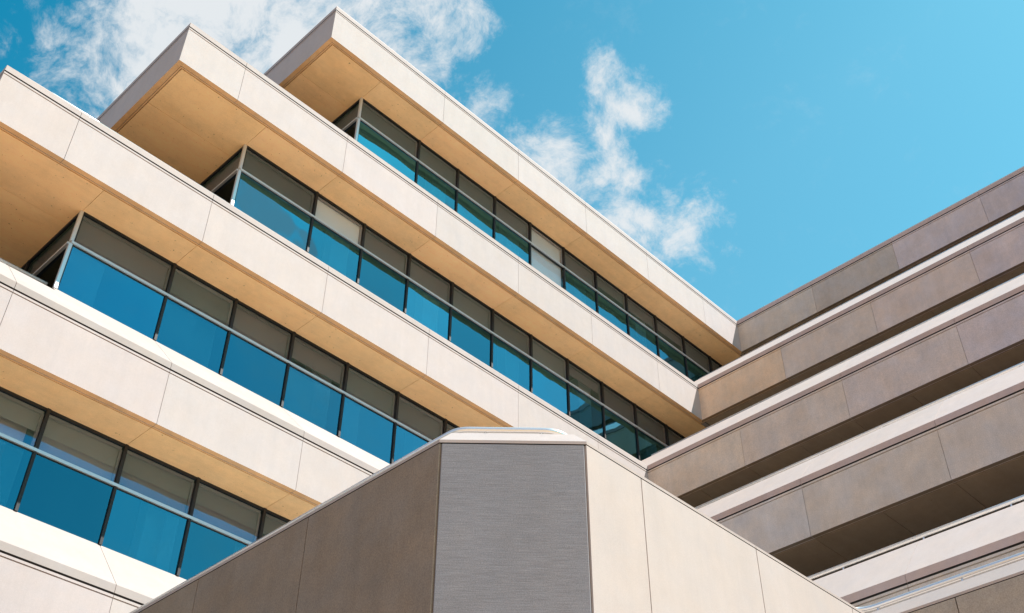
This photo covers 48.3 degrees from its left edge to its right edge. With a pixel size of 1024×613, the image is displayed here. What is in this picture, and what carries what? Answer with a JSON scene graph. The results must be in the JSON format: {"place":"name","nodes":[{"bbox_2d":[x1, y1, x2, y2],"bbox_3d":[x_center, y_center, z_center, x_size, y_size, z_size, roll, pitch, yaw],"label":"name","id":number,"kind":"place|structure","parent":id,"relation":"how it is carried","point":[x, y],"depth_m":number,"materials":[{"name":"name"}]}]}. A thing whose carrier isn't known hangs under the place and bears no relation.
{"place":"outdoors","nodes":[
{"label":"outdoors","id":0,"kind":"place"},
{"bbox_2d":[0,0,1023,320],"label":"sky","id":1,"kind":"structure","parent":0,"point":[755,149],"materials":[{"name":"blue"}]},
{"bbox_2d":[130,427,1023,612],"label":"building","id":2,"kind":"structure","parent":0,"point":[500,520],"depth_m":10.61,"materials":[{"name":"concrete"}]},
{"bbox_2d":[641,166,1023,612],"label":"office building","id":3,"kind":"structure","parent":0,"point":[858,441],"depth_m":24.56,"materials":[{"name":"concrete"}]},
{"bbox_2d":[0,6,744,612],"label":"office building","id":4,"kind":"structure","parent":3,"relation":"attached to","point":[328,256],"depth_m":23.27,"materials":[{"name":"concrete"}]},
{"bbox_2d":[0,387,50,511],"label":"window","id":5,"kind":"structure","parent":4,"relation":"in","point":[17,458],"depth_m":17.46,"materials":[{"name":"glass"}]},
{"bbox_2d":[24,213,82,287],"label":"window","id":6,"kind":"structure","parent":4,"relation":"in","point":[47,264],"depth_m":20.68,"materials":[{"name":"glass"}]},
{"bbox_2d":[17,410,128,544],"bbox_3d":[-6.880,2.685,17.936,0.130,1.843,1.432,-32,-50,32],"label":"window","id":7,"kind":"structure","parent":4,"relation":"in","point":[76,471],"depth_m":17.93,"materials":[{"name":"glass"}]},
{"bbox_2d":[52,210,176,340],"bbox_3d":[-7.070,-0.534,20.440,0.155,1.843,2.001,-32,-50,32],"label":"window","id":8,"kind":"structure","parent":4,"relation":"in","point":[106,270],"depth_m":20.43,"materials":[{"name":"glass"}]},
{"bbox_2d":[101,446,200,576],"bbox_3d":[-5.913,3.351,18.706,0.155,1.843,1.432,-32,-50,32],"label":"window","id":9,"kind":"structure","parent":4,"relation":"in","point":[149,522],"depth_m":18.70,"materials":[{"name":"glass"}]},
{"bbox_2d":[156,265,238,374],"bbox_3d":[-5.896,0.261,21.358,0.155,1.843,1.432,-32,-50,32],"label":"window","id":10,"kind":"structure","parent":4,"relation":"in","point":[197,322],"depth_m":21.36,"materials":[{"name":"glass"}]},
{"bbox_2d":[200,146,242,203],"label":"window","id":11,"kind":"structure","parent":4,"relation":"in","point":[222,185],"depth_m":24.81,"materials":[{"name":"glass"}]},
{"bbox_2d":[179,479,266,579],"bbox_3d":[-4.938,4.012,19.469,0.155,1.843,1.432,-32,-50,32],"label":"window","id":12,"kind":"structure","parent":4,"relation":"in","point":[223,523],"depth_m":19.61,"materials":[{"name":"glass"}]},
{"bbox_2d":[221,300,295,406],"bbox_3d":[-4.912,0.916,22.115,0.130,1.843,1.432,-32,-50,32],"label":"window","id":13,"kind":"structure","parent":4,"relation":"in","point":[260,349],"depth_m":22.12,"materials":[{"name":"glass"}]},
{"bbox_2d":[230,144,318,252],"bbox_3d":[-5.097,-2.312,24.610,0.130,1.843,2.014,-32,-50,32],"label":"window","id":14,"kind":"structure","parent":4,"relation":"in","point":[263,190],"depth_m":24.61,"materials":[{"name":"glass"}]},
{"bbox_2d":[263,510,290,534],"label":"window","id":15,"kind":"structure","parent":4,"relation":"in","point":[273,521],"depth_m":20.50,"materials":[{"name":"glass"}]},
{"bbox_2d":[282,333,349,436],"bbox_3d":[-3.945,1.582,22.885,0.155,1.843,1.432,-32,-50,32],"label":"window","id":16,"kind":"structure","parent":4,"relation":"in","point":[308,396],"depth_m":22.86,"materials":[{"name":"glass"}]},
{"bbox_2d":[308,193,366,283],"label":"window","id":17,"kind":"structure","parent":4,"relation":"in","point":[337,237],"depth_m":25.56,"materials":[{"name":"glass"}]},
{"bbox_2d":[331,99,359,138],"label":"window","id":18,"kind":"structure","parent":4,"relation":"in","point":[346,122],"depth_m":28.96,"materials":[{"name":"glass"}]},
{"bbox_2d":[339,364,399,463],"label":"window","id":19,"kind":"structure","parent":4,"relation":"in","point":[371,407],"depth_m":23.66,"materials":[{"name":"glass"}]},
{"bbox_2d":[359,225,411,313],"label":"window","id":20,"kind":"structure","parent":4,"relation":"in","point":[385,266],"depth_m":26.32,"materials":[{"name":"glass"}]},
{"bbox_2d":[354,97,420,183],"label":"window","id":21,"kind":"structure","parent":4,"relation":"in","point":[374,130],"depth_m":28.89,"materials":[{"name":"glass"}]},
{"bbox_2d":[394,393,446,461],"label":"window","id":22,"kind":"structure","parent":4,"relation":"in","point":[417,425],"depth_m":24.64,"materials":[{"name":"glass"}]},
{"bbox_2d":[406,255,453,340],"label":"window","id":23,"kind":"structure","parent":4,"relation":"in","point":[430,294],"depth_m":27.09,"materials":[{"name":"glass"}]},
{"bbox_2d":[417,142,459,211],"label":"window","id":24,"kind":"structure","parent":4,"relation":"in","point":[440,178],"depth_m":29.85,"materials":[{"name":"glass"}]},
{"bbox_2d":[447,420,459,431],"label":"window","id":25,"kind":"structure","parent":4,"relation":"in","point":[450,425],"depth_m":25.44,"materials":[{"name":"glass"}]},
{"bbox_2d":[450,283,493,367],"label":"window","id":26,"kind":"structure","parent":4,"relation":"in","point":[472,329],"depth_m":27.85,"materials":[{"name":"glass"}]},
{"bbox_2d":[457,171,495,238],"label":"window","id":27,"kind":"structure","parent":4,"relation":"in","point":[477,205],"depth_m":30.61,"materials":[{"name":"glass"}]},
{"bbox_2d":[493,310,532,392],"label":"window","id":28,"kind":"structure","parent":4,"relation":"in","point":[512,345],"depth_m":28.62,"materials":[{"name":"glass"}]},
{"bbox_2d":[495,197,531,265],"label":"window","id":29,"kind":"structure","parent":4,"relation":"in","point":[513,231],"depth_m":31.38,"materials":[{"name":"glass"}]},
{"bbox_2d":[531,224,565,289],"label":"window","id":30,"kind":"structure","parent":4,"relation":"in","point":[547,256],"depth_m":32.21,"materials":[{"name":"glass"}]},
{"bbox_2d":[532,336,569,416],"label":"window","id":31,"kind":"structure","parent":4,"relation":"in","point":[551,379],"depth_m":29.39,"materials":[{"name":"glass"}]},
{"bbox_2d":[565,249,598,313],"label":"window","id":32,"kind":"structure","parent":4,"relation":"in","point":[581,280],"depth_m":32.91,"materials":[{"name":"glass"}]},
{"bbox_2d":[569,360,605,438],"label":"window","id":33,"kind":"structure","parent":4,"relation":"in","point":[585,409],"depth_m":30.08,"materials":[{"name":"glass"}]},
{"bbox_2d":[597,273,629,335],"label":"window","id":34,"kind":"structure","parent":4,"relation":"in","point":[618,316],"depth_m":33.64,"materials":[{"name":"glass"}]},
{"bbox_2d":[603,383,639,459],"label":"window","id":35,"kind":"structure","parent":4,"relation":"in","point":[621,422],"depth_m":30.92,"materials":[{"name":"glass"}]},
{"bbox_2d":[627,295,659,356],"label":"window","id":36,"kind":"structure","parent":4,"relation":"in","point":[640,332],"depth_m":34.43,"materials":[{"name":"glass"}]},
{"bbox_2d":[636,405,669,460],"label":"window","id":37,"kind":"structure","parent":4,"relation":"in","point":[648,444],"depth_m":31.89,"materials":[{"name":"glass"}]},
{"bbox_2d":[656,316,688,377],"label":"window","id":38,"kind":"structure","parent":4,"relation":"in","point":[670,354],"depth_m":35.17,"materials":[{"name":"glass"}]},
{"bbox_2d":[668,426,685,444],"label":"window","id":39,"kind":"structure","parent":4,"relation":"in","point":[674,436],"depth_m":32.76,"materials":[{"name":"glass"}]},
{"bbox_2d":[684,337,712,381],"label":"window","id":40,"kind":"structure","parent":4,"relation":"in","point":[699,363],"depth_m":36.10,"materials":[{"name":"glass"}]},
{"bbox_2d":[711,357,721,370],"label":"window","id":41,"kind":"structure","parent":4,"relation":"in","point":[715,365],"depth_m":36.93,"materials":[{"name":"glass"}]}
]}

